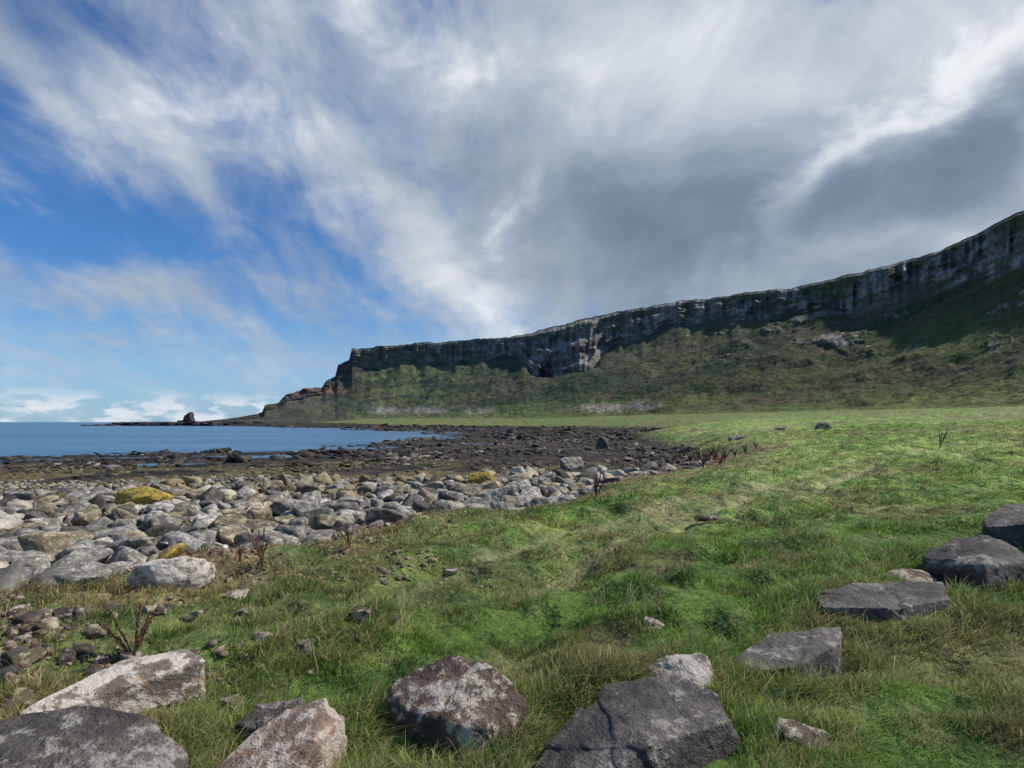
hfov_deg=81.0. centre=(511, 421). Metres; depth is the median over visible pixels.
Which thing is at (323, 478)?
boulders
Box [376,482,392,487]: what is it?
boulder
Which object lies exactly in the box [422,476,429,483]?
boulder
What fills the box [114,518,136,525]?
boulder
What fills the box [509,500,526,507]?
boulder
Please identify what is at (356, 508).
boulder
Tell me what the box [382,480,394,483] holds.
boulder
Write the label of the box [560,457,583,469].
boulder
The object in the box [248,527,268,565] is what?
dock plant
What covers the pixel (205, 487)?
boulder
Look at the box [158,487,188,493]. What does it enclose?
boulder
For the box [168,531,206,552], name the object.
boulder
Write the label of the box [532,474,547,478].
boulder
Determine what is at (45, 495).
boulder
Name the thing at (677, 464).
reef rocks
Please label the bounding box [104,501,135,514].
boulder
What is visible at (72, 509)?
boulder
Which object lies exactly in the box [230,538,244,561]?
dock plant
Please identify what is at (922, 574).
rock
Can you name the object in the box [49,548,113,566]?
boulder
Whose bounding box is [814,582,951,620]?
rock
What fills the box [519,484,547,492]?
boulder
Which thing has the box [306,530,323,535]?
boulder
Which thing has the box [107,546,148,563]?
boulder
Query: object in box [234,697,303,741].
rock
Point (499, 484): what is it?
boulder
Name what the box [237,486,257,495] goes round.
boulder
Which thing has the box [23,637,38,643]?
stone
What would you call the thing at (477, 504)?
boulder
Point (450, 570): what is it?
stone
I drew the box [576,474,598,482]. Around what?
boulder
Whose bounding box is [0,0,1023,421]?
sky
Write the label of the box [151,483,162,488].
boulder
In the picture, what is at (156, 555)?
boulder
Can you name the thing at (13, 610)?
stone
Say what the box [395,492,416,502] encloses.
boulder
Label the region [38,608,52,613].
stone
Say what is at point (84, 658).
stone
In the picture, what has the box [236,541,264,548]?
boulder
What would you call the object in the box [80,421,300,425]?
point reef
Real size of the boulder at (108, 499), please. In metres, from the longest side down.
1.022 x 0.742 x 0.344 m
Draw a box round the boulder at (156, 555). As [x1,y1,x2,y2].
[145,550,162,561]
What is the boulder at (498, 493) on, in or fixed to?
on the ground at (692, 430)
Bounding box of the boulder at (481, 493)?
[469,489,493,496]
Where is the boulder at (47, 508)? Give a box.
[32,500,58,515]
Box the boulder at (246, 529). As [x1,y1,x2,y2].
[221,523,250,532]
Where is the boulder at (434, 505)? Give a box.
[428,500,449,511]
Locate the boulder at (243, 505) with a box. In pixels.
[228,501,251,508]
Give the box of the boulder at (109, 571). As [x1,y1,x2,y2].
[101,562,144,573]
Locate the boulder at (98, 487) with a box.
[90,486,111,492]
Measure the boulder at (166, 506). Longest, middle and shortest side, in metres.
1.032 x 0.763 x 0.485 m
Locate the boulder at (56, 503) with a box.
[49,501,62,505]
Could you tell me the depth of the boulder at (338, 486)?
23.46 m
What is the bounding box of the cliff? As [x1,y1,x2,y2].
[199,210,1023,422]
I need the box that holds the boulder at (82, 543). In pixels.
[55,538,97,560]
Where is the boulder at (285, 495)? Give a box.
[262,490,291,502]
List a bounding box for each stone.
[0,645,27,662]
[0,665,26,682]
[0,692,26,707]
[1,699,21,715]
[4,604,30,616]
[4,672,20,687]
[6,625,20,631]
[8,629,17,635]
[10,634,31,641]
[10,646,46,665]
[10,687,41,708]
[12,610,39,623]
[18,625,35,634]
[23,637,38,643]
[31,629,49,637]
[34,623,46,630]
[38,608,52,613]
[41,617,58,630]
[44,631,55,638]
[44,646,57,654]
[53,606,70,614]
[57,649,75,665]
[64,626,77,631]
[72,606,87,613]
[72,644,98,657]
[73,608,99,621]
[80,654,89,661]
[81,664,103,678]
[86,623,106,638]
[92,655,111,664]
[98,653,111,658]
[102,604,120,612]
[116,648,143,660]
[143,605,156,613]
[153,604,166,615]
[166,604,173,609]
[180,615,195,622]
[189,611,199,616]
[189,649,200,653]
[218,694,247,709]
[220,589,248,600]
[234,607,248,617]
[252,632,276,642]
[295,639,315,656]
[349,606,373,621]
[386,615,399,623]
[443,567,459,574]
[643,616,664,629]
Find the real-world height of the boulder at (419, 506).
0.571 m
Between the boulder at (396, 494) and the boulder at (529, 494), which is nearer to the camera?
the boulder at (529, 494)
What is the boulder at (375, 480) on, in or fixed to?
on the ground at (692, 430)
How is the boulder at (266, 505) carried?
on the ground at (692, 430)
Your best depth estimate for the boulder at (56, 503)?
19.23 m
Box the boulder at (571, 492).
[567,490,578,494]
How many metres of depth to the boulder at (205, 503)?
18.32 m
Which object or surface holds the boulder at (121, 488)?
on the ground at (692, 430)
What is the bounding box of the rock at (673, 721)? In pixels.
[532,675,741,767]
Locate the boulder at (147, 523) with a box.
[140,514,188,530]
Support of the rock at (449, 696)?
on the ground at (692, 430)
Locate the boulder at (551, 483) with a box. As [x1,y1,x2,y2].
[544,482,560,485]
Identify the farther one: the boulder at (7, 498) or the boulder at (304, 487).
the boulder at (304, 487)
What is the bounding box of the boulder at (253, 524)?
[244,519,274,531]
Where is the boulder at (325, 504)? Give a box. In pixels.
[317,500,337,507]
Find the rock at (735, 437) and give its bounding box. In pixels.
[728,435,744,440]
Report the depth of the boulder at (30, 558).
10.39 m
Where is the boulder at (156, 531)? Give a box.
[144,523,178,536]
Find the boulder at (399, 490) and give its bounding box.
[394,487,418,493]
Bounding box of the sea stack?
[177,412,194,421]
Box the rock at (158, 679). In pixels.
[17,649,205,715]
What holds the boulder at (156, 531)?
on the ground at (692, 430)
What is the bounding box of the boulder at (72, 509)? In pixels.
[68,507,86,513]
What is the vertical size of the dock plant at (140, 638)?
0.435 m
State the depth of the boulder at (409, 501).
17.43 m
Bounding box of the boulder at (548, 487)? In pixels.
[545,485,560,489]
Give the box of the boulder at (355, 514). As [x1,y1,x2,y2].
[331,509,365,520]
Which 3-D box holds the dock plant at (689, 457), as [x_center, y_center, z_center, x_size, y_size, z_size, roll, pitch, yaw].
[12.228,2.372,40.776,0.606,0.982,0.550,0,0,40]
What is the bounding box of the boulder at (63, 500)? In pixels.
[52,498,68,504]
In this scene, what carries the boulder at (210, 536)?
on the ground at (692, 430)
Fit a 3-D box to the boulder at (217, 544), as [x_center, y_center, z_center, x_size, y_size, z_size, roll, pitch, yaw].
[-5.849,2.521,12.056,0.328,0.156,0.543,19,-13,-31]
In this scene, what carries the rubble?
on the ground at (692, 430)
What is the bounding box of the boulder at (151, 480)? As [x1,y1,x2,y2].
[143,477,159,486]
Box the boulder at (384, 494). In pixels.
[376,489,392,499]
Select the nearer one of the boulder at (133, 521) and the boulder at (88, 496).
the boulder at (133, 521)
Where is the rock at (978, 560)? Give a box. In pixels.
[920,535,1023,595]
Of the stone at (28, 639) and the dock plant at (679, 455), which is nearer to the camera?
the stone at (28, 639)
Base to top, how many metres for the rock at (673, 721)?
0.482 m
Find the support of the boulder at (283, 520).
on the ground at (692, 430)
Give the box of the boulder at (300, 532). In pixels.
[273,525,306,542]
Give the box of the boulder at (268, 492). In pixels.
[264,490,280,495]
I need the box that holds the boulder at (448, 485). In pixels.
[445,482,458,489]
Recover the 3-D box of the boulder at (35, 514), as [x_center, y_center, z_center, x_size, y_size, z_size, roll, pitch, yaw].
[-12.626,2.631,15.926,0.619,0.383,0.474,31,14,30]
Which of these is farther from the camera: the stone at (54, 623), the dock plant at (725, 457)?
the dock plant at (725, 457)
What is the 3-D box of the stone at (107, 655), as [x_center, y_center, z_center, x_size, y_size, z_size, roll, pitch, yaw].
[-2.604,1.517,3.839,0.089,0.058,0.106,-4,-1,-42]
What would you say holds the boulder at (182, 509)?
on the ground at (692, 430)
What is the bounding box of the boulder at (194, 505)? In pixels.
[181,502,201,510]
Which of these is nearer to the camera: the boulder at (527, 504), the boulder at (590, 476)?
the boulder at (527, 504)
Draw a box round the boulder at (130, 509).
[110,506,137,519]
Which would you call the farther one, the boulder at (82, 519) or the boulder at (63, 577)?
the boulder at (82, 519)
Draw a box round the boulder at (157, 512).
[144,510,170,518]
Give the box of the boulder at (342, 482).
[333,481,349,483]
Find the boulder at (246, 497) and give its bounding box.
[236,494,266,499]
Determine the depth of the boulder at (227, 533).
12.41 m
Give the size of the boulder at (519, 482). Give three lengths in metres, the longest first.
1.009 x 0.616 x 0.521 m
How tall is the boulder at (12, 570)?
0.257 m
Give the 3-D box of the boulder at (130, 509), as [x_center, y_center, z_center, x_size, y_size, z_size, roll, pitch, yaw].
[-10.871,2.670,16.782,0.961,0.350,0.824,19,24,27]
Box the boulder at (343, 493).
[335,490,358,498]
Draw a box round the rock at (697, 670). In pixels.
[647,653,713,688]
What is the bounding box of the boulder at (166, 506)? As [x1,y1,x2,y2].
[147,500,174,513]
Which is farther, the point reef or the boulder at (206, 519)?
the point reef
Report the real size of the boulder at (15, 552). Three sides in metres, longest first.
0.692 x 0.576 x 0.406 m
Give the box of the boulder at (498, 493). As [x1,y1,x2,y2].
[484,485,509,500]
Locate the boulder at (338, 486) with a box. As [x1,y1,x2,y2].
[325,483,343,490]
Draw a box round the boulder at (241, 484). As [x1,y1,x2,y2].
[235,480,257,489]
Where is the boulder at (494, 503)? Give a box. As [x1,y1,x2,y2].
[490,501,514,508]
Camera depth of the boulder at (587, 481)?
23.25 m
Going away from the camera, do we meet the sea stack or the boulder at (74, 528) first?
the boulder at (74, 528)
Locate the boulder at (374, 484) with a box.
[359,482,376,488]
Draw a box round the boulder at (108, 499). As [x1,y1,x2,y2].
[102,495,114,503]
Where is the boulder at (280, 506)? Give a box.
[272,499,311,515]
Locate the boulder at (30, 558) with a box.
[10,550,54,566]
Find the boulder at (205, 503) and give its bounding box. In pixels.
[199,498,222,508]
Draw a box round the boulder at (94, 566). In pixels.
[79,561,121,573]
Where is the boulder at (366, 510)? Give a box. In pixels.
[361,507,374,513]
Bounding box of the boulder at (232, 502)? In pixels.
[227,499,253,506]
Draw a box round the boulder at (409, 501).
[403,493,423,508]
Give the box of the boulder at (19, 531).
[13,528,43,535]
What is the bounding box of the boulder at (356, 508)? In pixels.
[343,507,362,510]
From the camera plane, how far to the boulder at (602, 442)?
68.79 m
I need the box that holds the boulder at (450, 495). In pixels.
[438,490,463,501]
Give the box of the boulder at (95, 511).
[65,506,101,519]
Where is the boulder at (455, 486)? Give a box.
[448,483,469,490]
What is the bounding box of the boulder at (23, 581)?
[1,577,31,587]
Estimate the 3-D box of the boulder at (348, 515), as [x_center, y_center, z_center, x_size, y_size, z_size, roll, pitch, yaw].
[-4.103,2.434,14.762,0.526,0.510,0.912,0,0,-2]
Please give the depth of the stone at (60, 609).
4.73 m
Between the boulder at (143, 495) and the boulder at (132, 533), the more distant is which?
the boulder at (143, 495)
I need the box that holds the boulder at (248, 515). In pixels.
[239,513,252,519]
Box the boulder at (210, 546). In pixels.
[199,543,225,550]
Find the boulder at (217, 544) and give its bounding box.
[212,542,224,546]
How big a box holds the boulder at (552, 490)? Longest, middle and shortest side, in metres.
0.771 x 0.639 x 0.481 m
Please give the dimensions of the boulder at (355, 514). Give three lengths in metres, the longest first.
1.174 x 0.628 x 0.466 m
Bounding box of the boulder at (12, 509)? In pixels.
[4,504,27,513]
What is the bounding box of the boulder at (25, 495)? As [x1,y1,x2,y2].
[2,490,35,500]
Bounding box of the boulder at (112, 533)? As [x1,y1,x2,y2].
[91,526,138,539]
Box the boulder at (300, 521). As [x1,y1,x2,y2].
[288,517,308,526]
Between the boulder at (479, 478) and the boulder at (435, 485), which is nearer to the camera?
the boulder at (435, 485)
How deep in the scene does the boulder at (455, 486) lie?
21.94 m
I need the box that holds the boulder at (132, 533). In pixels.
[114,529,146,540]
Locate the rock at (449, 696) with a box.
[386,655,528,759]
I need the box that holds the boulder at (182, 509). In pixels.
[170,505,193,516]
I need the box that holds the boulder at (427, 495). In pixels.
[417,488,435,502]
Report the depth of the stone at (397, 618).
4.40 m
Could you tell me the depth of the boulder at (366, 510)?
15.98 m
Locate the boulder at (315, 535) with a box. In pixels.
[300,529,335,545]
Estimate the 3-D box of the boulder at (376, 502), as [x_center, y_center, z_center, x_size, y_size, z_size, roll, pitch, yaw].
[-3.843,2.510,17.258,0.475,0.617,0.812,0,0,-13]
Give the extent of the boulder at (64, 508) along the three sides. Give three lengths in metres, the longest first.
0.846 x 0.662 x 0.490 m
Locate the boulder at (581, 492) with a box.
[578,491,589,495]
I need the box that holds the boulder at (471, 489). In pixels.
[454,485,482,493]
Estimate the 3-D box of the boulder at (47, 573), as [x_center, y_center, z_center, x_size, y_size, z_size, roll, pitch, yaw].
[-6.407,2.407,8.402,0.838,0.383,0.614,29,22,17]
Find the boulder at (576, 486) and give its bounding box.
[566,482,586,490]
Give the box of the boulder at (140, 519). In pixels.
[128,515,144,525]
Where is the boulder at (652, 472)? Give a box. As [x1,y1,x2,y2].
[649,470,659,474]
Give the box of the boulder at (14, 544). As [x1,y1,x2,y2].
[6,536,22,550]
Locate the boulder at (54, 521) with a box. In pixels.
[22,518,62,524]
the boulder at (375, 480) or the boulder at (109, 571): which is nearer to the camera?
the boulder at (109, 571)
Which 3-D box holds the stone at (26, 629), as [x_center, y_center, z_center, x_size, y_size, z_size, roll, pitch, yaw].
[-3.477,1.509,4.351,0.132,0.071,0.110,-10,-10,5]
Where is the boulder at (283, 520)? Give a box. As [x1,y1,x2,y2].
[274,514,295,524]
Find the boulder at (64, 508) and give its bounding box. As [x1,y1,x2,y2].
[53,502,79,513]
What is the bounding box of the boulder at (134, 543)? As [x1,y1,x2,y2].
[104,536,156,551]
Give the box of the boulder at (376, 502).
[370,498,384,507]
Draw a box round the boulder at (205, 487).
[198,484,210,490]
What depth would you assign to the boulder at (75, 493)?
20.78 m
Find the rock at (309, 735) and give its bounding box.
[218,698,346,767]
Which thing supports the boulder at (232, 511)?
on the ground at (692, 430)
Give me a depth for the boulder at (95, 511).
16.46 m
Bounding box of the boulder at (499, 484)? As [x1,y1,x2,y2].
[480,481,502,486]
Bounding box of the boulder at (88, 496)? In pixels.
[79,488,103,499]
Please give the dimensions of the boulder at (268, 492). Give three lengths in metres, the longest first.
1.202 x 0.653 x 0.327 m
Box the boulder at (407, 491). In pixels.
[403,490,417,493]
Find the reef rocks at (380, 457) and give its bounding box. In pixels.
[0,423,704,469]
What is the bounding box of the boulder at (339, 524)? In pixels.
[331,520,358,531]
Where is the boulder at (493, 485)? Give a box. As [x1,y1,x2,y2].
[482,482,499,489]
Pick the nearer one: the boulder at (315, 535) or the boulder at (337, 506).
the boulder at (315, 535)
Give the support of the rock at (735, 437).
on the ground at (692, 430)
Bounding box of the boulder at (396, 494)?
[376,491,402,495]
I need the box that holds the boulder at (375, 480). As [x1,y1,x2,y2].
[357,478,377,486]
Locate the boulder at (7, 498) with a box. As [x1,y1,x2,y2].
[0,494,15,503]
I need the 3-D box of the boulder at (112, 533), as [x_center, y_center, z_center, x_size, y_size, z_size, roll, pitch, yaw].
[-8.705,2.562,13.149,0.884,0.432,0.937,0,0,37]
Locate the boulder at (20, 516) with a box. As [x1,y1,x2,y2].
[1,513,24,519]
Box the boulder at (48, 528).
[40,525,61,531]
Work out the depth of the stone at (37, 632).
4.28 m
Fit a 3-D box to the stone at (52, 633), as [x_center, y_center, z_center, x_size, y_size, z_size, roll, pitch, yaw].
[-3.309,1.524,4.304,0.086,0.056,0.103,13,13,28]
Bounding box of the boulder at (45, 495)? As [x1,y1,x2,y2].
[31,492,56,500]
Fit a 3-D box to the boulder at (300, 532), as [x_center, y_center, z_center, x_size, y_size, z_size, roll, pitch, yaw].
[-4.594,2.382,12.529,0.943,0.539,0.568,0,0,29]
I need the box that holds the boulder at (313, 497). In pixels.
[300,490,320,504]
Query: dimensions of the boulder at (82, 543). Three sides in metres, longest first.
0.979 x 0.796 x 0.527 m
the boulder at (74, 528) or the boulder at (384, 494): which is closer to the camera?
the boulder at (74, 528)
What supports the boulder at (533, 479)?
on the ground at (692, 430)
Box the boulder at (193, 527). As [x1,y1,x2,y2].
[178,523,206,532]
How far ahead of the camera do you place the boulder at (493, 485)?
22.12 m
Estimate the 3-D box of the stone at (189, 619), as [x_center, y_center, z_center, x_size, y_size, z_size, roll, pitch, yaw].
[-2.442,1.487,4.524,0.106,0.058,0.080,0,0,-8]
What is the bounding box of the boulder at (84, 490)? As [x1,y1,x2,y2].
[67,487,89,494]
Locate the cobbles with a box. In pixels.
[0,464,701,575]
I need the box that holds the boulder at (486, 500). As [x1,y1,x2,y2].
[471,495,493,505]
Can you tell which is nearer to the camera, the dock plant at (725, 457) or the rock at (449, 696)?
the rock at (449, 696)
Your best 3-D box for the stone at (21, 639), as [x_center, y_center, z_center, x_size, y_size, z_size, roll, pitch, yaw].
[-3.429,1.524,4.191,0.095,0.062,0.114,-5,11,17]
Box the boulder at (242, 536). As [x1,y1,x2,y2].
[233,532,257,547]
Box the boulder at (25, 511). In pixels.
[17,509,50,517]
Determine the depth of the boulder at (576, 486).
21.01 m
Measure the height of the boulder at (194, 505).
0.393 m
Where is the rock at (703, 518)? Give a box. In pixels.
[695,515,720,521]
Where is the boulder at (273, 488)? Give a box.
[265,486,280,495]
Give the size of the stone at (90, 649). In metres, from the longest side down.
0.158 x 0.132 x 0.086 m
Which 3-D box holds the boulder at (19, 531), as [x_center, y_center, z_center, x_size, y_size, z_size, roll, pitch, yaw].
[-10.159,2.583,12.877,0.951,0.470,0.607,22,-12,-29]
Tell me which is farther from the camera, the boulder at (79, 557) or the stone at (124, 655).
the boulder at (79, 557)
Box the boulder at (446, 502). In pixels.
[436,500,462,505]
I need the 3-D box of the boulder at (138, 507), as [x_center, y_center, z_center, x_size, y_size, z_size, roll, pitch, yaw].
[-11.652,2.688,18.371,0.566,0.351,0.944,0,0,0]
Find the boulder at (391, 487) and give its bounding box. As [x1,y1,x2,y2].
[375,485,400,492]
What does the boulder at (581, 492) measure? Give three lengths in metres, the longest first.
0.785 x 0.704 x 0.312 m
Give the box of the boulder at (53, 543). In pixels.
[17,531,93,557]
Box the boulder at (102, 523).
[85,517,110,528]
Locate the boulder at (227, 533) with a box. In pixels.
[219,525,244,545]
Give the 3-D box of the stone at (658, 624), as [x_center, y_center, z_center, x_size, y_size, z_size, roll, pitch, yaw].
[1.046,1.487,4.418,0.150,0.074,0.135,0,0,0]
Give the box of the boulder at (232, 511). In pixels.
[216,508,244,513]
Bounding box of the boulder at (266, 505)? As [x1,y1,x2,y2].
[247,498,277,514]
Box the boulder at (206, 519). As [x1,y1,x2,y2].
[188,514,216,525]
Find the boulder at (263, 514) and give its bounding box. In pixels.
[249,509,272,520]
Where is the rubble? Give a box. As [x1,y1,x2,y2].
[0,490,600,716]
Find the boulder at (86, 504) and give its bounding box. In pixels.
[80,502,97,507]
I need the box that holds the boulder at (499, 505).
[496,502,514,509]
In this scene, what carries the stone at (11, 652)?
on the ground at (692, 430)
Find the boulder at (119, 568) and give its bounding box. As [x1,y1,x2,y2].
[111,565,132,575]
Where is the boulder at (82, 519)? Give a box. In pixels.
[70,511,98,526]
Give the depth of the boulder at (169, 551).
7.87 m
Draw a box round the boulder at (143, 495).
[114,486,174,504]
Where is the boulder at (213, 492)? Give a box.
[198,487,225,500]
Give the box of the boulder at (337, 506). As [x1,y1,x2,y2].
[328,501,359,511]
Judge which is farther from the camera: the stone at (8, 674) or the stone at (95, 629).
the stone at (95, 629)
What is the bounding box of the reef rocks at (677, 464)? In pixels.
[0,455,717,499]
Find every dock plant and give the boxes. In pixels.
[97,603,158,655]
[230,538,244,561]
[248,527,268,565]
[336,521,354,547]
[593,473,606,496]
[676,450,685,462]
[686,450,695,462]
[693,448,699,459]
[695,453,707,467]
[701,448,713,461]
[708,444,719,461]
[716,454,724,465]
[719,447,732,460]
[939,431,946,447]
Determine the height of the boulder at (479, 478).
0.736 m
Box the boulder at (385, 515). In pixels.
[365,507,406,526]
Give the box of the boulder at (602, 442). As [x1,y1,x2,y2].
[596,436,608,448]
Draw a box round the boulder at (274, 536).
[257,530,298,545]
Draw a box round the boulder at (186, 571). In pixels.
[127,556,215,589]
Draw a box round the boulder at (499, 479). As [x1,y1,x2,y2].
[495,477,506,482]
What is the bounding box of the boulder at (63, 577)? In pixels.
[53,571,107,587]
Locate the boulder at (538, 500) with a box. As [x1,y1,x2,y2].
[529,497,557,506]
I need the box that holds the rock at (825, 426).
[815,423,832,429]
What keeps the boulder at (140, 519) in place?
on the ground at (692, 430)
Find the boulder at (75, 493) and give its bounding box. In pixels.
[64,490,83,497]
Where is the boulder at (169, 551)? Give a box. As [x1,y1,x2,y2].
[157,543,185,558]
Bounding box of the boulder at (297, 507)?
[292,502,333,514]
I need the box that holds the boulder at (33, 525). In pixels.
[21,522,45,528]
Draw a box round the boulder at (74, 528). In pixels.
[59,526,101,531]
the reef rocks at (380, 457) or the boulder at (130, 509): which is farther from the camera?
the reef rocks at (380, 457)
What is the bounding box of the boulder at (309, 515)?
[297,508,326,526]
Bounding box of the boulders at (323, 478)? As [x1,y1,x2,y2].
[0,461,709,591]
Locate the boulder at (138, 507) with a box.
[135,504,144,510]
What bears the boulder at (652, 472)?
on the ground at (692, 430)
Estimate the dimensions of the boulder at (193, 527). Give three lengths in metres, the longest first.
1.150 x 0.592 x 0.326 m
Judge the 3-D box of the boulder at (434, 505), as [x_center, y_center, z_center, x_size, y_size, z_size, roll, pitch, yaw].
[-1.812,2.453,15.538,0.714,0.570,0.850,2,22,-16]
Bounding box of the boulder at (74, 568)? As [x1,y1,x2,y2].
[52,566,80,570]
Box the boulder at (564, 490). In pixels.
[557,487,568,494]
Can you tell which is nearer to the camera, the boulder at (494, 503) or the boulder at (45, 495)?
the boulder at (494, 503)
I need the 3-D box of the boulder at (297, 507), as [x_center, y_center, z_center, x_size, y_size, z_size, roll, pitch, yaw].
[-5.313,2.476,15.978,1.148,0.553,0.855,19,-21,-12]
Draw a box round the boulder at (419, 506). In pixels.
[412,500,431,513]
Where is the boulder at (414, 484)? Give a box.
[405,481,421,488]
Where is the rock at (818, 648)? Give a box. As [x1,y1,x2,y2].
[733,627,843,682]
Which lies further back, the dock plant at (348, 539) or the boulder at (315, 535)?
the boulder at (315, 535)
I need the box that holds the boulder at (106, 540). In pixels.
[92,536,113,545]
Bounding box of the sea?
[0,422,463,465]
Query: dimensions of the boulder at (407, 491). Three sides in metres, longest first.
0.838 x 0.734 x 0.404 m
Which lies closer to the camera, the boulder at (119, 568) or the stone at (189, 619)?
the stone at (189, 619)
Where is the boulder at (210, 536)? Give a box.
[187,530,221,543]
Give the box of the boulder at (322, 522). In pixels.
[311,514,347,529]
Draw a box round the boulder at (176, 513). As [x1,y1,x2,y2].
[166,512,185,515]
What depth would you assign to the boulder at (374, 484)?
23.58 m
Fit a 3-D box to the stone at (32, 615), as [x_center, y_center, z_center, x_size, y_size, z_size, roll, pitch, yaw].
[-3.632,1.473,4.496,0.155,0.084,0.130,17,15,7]
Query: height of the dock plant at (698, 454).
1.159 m
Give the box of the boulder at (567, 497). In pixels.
[557,494,575,500]
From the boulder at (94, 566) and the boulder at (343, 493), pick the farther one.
the boulder at (343, 493)
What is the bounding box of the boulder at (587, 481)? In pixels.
[577,478,593,485]
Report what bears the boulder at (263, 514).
on the ground at (692, 430)
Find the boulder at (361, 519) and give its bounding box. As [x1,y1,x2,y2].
[357,515,365,524]
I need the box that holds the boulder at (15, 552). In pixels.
[7,549,23,554]
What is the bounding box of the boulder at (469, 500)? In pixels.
[462,496,480,504]
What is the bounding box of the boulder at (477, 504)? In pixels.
[467,503,489,508]
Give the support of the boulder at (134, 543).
on the ground at (692, 430)
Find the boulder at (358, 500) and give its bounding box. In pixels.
[338,496,363,504]
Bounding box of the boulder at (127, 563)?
[109,561,133,565]
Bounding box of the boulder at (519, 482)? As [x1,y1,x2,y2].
[507,479,530,486]
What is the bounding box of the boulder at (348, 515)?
[335,509,354,522]
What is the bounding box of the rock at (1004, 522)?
[982,504,1023,547]
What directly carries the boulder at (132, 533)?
on the ground at (692, 430)
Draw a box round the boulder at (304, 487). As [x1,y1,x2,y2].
[295,482,320,493]
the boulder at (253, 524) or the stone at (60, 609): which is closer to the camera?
the stone at (60, 609)
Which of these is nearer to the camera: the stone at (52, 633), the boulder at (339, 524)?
the stone at (52, 633)
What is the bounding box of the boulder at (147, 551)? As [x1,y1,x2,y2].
[138,546,158,556]
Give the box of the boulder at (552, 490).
[545,486,563,496]
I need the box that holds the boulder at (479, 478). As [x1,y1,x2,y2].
[467,472,496,484]
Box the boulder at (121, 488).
[114,486,126,490]
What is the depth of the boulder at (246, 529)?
13.43 m
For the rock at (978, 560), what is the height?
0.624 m
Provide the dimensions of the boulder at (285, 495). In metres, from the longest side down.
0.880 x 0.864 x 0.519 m
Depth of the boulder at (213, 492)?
19.80 m
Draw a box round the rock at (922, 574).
[886,568,939,581]
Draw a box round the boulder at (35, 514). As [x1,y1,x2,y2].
[24,511,47,519]
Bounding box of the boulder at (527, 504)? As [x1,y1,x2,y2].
[524,501,531,508]
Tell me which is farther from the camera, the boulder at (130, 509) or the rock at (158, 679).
the boulder at (130, 509)
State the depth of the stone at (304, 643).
4.00 m
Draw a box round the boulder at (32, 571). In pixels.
[9,565,49,580]
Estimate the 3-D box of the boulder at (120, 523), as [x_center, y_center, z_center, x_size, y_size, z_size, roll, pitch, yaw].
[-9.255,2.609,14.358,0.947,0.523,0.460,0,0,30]
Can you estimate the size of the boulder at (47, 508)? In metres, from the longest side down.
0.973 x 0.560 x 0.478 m
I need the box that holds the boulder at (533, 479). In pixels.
[529,477,538,482]
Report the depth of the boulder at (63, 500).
19.64 m
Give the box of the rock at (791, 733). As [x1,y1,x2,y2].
[769,718,833,751]
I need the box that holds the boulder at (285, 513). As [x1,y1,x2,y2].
[279,511,297,516]
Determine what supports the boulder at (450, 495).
on the ground at (692, 430)
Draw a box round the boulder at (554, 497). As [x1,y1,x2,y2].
[548,496,558,500]
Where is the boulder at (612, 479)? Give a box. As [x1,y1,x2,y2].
[599,477,619,483]
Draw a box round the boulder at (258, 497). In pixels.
[247,493,266,501]
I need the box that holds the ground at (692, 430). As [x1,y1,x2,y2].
[0,406,1023,767]
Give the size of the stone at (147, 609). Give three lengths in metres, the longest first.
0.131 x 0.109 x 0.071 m
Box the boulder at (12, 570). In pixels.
[3,565,28,574]
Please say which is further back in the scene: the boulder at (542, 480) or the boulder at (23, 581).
the boulder at (542, 480)
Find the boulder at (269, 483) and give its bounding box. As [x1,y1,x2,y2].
[261,479,283,492]
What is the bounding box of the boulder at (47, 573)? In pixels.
[26,567,72,587]
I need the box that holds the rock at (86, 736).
[0,705,187,767]
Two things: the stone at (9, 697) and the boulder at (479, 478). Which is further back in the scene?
the boulder at (479, 478)
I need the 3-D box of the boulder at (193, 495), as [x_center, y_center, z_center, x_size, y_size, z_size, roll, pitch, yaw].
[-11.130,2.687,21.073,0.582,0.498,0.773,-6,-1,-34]
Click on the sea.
(57, 439)
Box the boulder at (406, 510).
[382,502,415,516]
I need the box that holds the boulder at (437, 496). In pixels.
[433,494,443,499]
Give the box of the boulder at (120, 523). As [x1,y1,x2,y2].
[108,520,136,528]
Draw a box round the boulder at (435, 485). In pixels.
[421,481,445,490]
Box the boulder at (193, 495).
[186,490,202,499]
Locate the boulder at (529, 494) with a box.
[514,487,542,500]
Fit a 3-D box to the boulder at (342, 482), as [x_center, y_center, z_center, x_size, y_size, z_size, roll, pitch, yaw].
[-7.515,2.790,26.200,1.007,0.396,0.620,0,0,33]
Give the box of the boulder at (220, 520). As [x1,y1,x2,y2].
[210,514,246,530]
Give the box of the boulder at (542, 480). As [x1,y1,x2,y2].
[538,477,550,482]
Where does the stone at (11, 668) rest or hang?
on the ground at (692, 430)
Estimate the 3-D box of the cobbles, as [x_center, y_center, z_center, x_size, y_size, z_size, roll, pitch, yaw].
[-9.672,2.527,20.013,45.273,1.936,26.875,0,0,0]
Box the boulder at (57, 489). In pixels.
[49,487,69,492]

